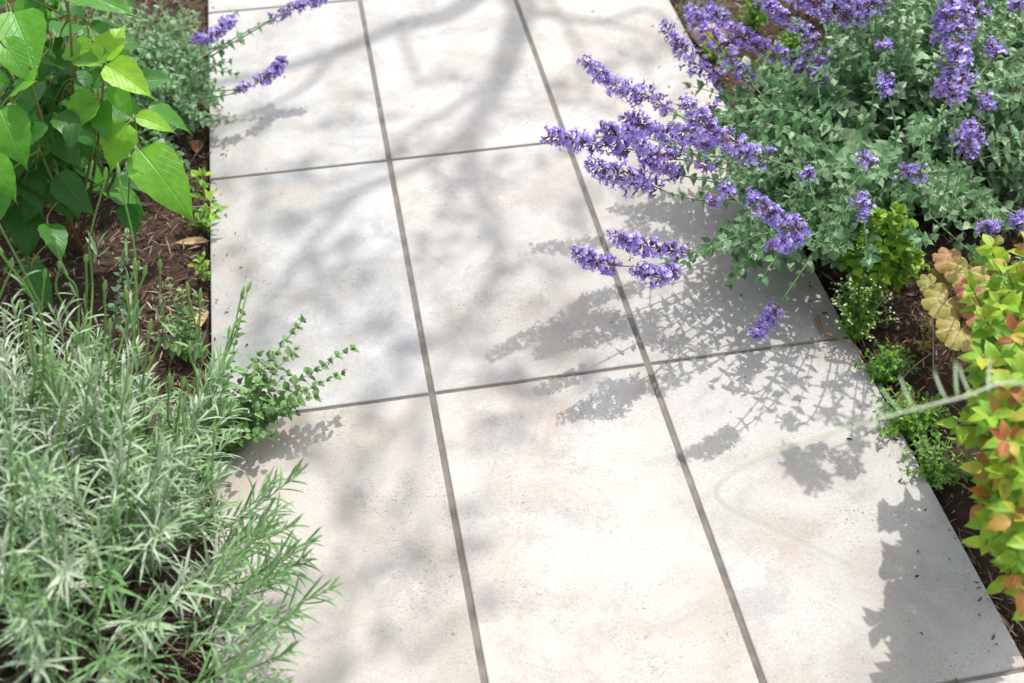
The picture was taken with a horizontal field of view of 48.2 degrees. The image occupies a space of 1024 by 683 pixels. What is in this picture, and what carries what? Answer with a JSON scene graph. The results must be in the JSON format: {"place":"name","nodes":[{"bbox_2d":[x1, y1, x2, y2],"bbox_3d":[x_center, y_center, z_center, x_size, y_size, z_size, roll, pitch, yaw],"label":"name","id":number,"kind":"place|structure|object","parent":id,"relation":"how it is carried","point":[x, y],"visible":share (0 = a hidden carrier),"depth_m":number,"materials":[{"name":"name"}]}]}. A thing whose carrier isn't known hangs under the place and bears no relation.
{"place":"outdoors","nodes":[
{"label":"outdoors","id":0,"kind":"place"},
{"bbox_2d":[0,0,1023,682],"bbox_3d":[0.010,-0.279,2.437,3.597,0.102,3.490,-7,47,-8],"label":"mulch","id":1,"kind":"object","parent":0,"point":[182,368],"visible":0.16,"depth_m":2.23,"materials":[{"name":"brown wood"}]},
{"bbox_2d":[1,374,31,416],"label":"weed seedling","id":2,"kind":"object","parent":1,"relation":"on","point":[17,393],"visible":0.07,"depth_m":1.85,"materials":[{"name":"green plant"}]},
{"bbox_2d":[3,240,47,275],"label":"weed seedling","id":3,"kind":"object","parent":1,"relation":"on","point":[36,261],"visible":0.56,"depth_m":2.24,"materials":[{"name":"green plant"}]},
{"bbox_2d":[0,0,196,308],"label":"broad leaf shrub","id":4,"kind":"object","parent":1,"relation":"on","point":[53,147],"visible":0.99,"depth_m":1.99,"materials":[{"name":"green plant"}]},
{"bbox_2d":[106,228,143,339],"bbox_3d":[-0.701,-0.097,2.061,0.114,0.281,0.045,6,47,5],"label":"catmint seedling","id":5,"kind":"object","parent":1,"relation":"on","point":[117,322],"visible":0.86,"depth_m":2.08,"materials":[{"name":"green plant"}]},
{"bbox_2d":[137,128,156,148],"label":"weed seedling","id":6,"kind":"object","parent":1,"relation":"on","point":[145,141],"visible":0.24,"depth_m":2.40,"materials":[{"name":"green plant"}]},
{"bbox_2d":[0,163,343,682],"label":"lavender bush","id":7,"kind":"object","parent":1,"relation":"on","point":[65,578],"visible":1,"depth_m":1.58,"materials":[{"name":"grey plant"}]},
{"bbox_2d":[147,277,208,362],"bbox_3d":[-0.606,-0.024,2.103,0.109,0.136,0.157,-7,47,-8],"label":"oregano","id":8,"kind":"object","parent":1,"relation":"on","point":[186,332],"visible":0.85,"depth_m":2.11,"materials":[{"name":"green plant"}]},
{"bbox_2d":[39,0,329,174],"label":"catmint","id":9,"kind":"object","parent":1,"relation":"on","point":[177,94],"visible":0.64,"depth_m":2.55,"materials":[{"name":"green plant"}]},
{"bbox_2d":[175,237,208,243],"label":"dry leaf","id":10,"kind":"object","parent":1,"relation":"on","point":[193,240],"visible":1,"depth_m":2.35,"materials":[{"name":"beige plant"}]},
{"bbox_2d":[191,140,202,152],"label":"dry leaf","id":11,"kind":"object","parent":1,"relation":"on","point":[196,145],"visible":1,"depth_m":2.57,"materials":[{"name":"brown plant"}]},
{"bbox_2d":[187,251,211,283],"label":"weed seedling","id":12,"kind":"object","parent":1,"relation":"on","point":[203,267],"visible":1,"depth_m":2.25,"materials":[{"name":"green plant"}]},
{"bbox_2d":[195,309,208,326],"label":"dry leaf","id":13,"kind":"object","parent":1,"relation":"on","point":[206,312],"visible":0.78,"depth_m":2.19,"materials":[{"name":"beige plant"}]},
{"bbox_2d":[188,167,228,232],"bbox_3d":[-0.623,-0.282,2.347,0.116,0.138,0.092,25,51,21],"label":"weed seedling","id":14,"kind":"object","parent":1,"relation":"on","point":[203,220],"visible":0.96,"depth_m":2.34,"materials":[{"name":"green plant"}]},
{"bbox_2d":[194,308,359,479],"bbox_3d":[-0.408,0.109,1.952,0.232,0.188,0.283,14,48,13],"label":"oregano","id":15,"kind":"object","parent":1,"relation":"on","point":[264,412],"visible":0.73,"depth_m":1.94,"materials":[{"name":"green plant"}]},
{"bbox_2d":[679,0,740,34],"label":"thyme","id":16,"kind":"object","parent":1,"relation":"on","point":[712,19],"visible":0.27,"depth_m":2.89,"materials":[{"name":"purple plant"}]},
{"bbox_2d":[690,23,731,49],"bbox_3d":[0.505,-0.766,2.867,0.114,0.064,0.073,-7,47,-8],"label":"rock","id":17,"kind":"object","parent":1,"relation":"on","point":[694,35],"visible":0.29,"depth_m":2.85,"materials":[{"name":"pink stone"}]},
{"bbox_2d":[700,34,727,61],"bbox_3d":[0.492,-0.724,2.813,0.069,0.074,0.086,-7,47,-8],"label":"stonecrop","id":18,"kind":"object","parent":1,"relation":"on","point":[711,55],"visible":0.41,"depth_m":2.80,"materials":[{"name":"green plant"}]},
{"bbox_2d":[736,0,767,32],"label":"garden weed","id":19,"kind":"object","parent":1,"relation":"on","point":[754,20],"visible":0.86,"depth_m":2.87,"materials":[{"name":"green plant"}]},
{"bbox_2d":[753,36,792,85],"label":"garden weed","id":20,"kind":"object","parent":1,"relation":"on","point":[771,67],"visible":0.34,"depth_m":2.69,"materials":[{"name":"green plant"}]},
{"bbox_2d":[539,0,1023,341],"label":"catmint","id":21,"kind":"object","parent":1,"relation":"on","point":[821,168],"visible":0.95,"depth_m":2.16,"materials":[{"name":"green plant"}]},
{"bbox_2d":[771,16,815,62],"bbox_3d":[0.677,-0.718,2.751,0.109,0.140,0.101,-7,47,-8],"label":"garden weed","id":22,"kind":"object","parent":1,"relation":"on","point":[794,44],"visible":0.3,"depth_m":2.75,"materials":[{"name":"green plant"}]},
{"bbox_2d":[810,29,846,72],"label":"garden weed","id":23,"kind":"object","parent":1,"relation":"on","point":[824,42],"visible":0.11,"depth_m":2.73,"materials":[{"name":"green plant"}]},
{"bbox_2d":[827,270,898,344],"bbox_3d":[0.649,-0.056,2.129,0.133,0.162,0.147,-7,47,-8],"label":"flowering weed","id":24,"kind":"object","parent":1,"relation":"on","point":[855,323],"visible":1,"depth_m":2.13,"materials":[{"name":"green plant"}]},
{"bbox_2d":[715,356,1023,564],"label":"arching stem","id":25,"kind":"object","parent":1,"relation":"on","point":[988,387],"visible":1,"depth_m":1.07,"materials":[{"name":"green plant"}]},
{"bbox_2d":[826,201,930,305],"bbox_3d":[0.701,-0.156,2.162,0.178,0.240,0.145,-22,50,-20],"label":"wood sorrel","id":26,"kind":"object","parent":1,"relation":"on","point":[900,257],"visible":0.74,"depth_m":2.12,"materials":[{"name":"green plant"}]},
{"bbox_2d":[852,337,919,387],"bbox_3d":[0.679,0.041,2.085,0.111,0.092,0.098,-27,53,-24],"label":"weed seedling","id":27,"kind":"object","parent":1,"relation":"on","point":[882,370],"visible":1,"depth_m":2.07,"materials":[{"name":"green plant"}]},
{"bbox_2d":[898,392,914,403],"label":"dry leaf","id":28,"kind":"object","parent":1,"relation":"on","point":[900,400],"visible":0.44,"depth_m":2.06,"materials":[{"name":"brown plant"}]},
{"bbox_2d":[895,353,930,386],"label":"twig","id":29,"kind":"object","parent":1,"relation":"on","point":[896,385],"visible":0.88,"depth_m":2.10,"materials":[{"name":"brown wood"}]},
{"bbox_2d":[869,382,957,447],"bbox_3d":[0.690,0.129,2.002,0.156,0.095,0.140,-35,56,-29],"label":"chickweed","id":30,"kind":"object","parent":1,"relation":"on","point":[913,424],"visible":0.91,"depth_m":1.99,"materials":[{"name":"green plant"}]},
{"bbox_2d":[907,293,933,355],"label":"dry weed","id":31,"kind":"object","parent":1,"relation":"on","point":[922,347],"visible":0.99,"depth_m":2.11,"materials":[{"name":"brown plant"}]},
{"bbox_2d":[932,317,933,367],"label":"twig","id":32,"kind":"object","parent":1,"relation":"on","point":[933,343],"visible":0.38,"depth_m":2.12,"materials":[{"name":"brown wood"}]},
{"bbox_2d":[900,431,971,493],"bbox_3d":[0.716,0.209,1.934,0.116,0.079,0.130,7,47,6],"label":"chickweed","id":33,"kind":"object","parent":1,"relation":"on","point":[937,473],"visible":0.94,"depth_m":1.93,"materials":[{"name":"green plant"}]},
{"bbox_2d":[851,0,1023,206],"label":"catmint","id":34,"kind":"object","parent":1,"relation":"on","point":[924,127],"visible":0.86,"depth_m":1.82,"materials":[{"name":"purple plant"}]},
{"bbox_2d":[917,235,1010,351],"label":"coral bells","id":35,"kind":"object","parent":1,"relation":"on","point":[948,271],"visible":0.54,"depth_m":2.02,"materials":[{"name":"beige plant"}]},
{"bbox_2d":[961,456,976,479],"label":"weed seedling","id":36,"kind":"object","parent":1,"relation":"on","point":[975,459],"visible":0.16,"depth_m":1.95,"materials":[{"name":"green plant"}]},
{"bbox_2d":[936,231,1023,619],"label":"golden shrub","id":37,"kind":"object","parent":1,"relation":"on","point":[992,424],"visible":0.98,"depth_m":1.57,"materials":[{"name":"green plant"}]},
{"bbox_2d":[988,598,1016,636],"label":"twig","id":38,"kind":"object","parent":1,"relation":"on","point":[991,602],"visible":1,"depth_m":1.76,"materials":[{"name":"wood"}]},
{"bbox_2d":[208,0,1023,682],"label":"path","id":39,"kind":"structure","parent":0,"point":[520,440],"depth_m":2.05,"materials":[{"name":"tile"}]},
{"bbox_2d":[815,314,863,357],"bbox_3d":[0.607,-0.008,2.139,0.025,0.012,0.134,-24,51,-21],"label":"twig","id":40,"kind":"object","parent":39,"relation":"on","point":[822,330],"visible":1,"depth_m":2.14,"materials":[{"name":"brown wood"}]}
]}

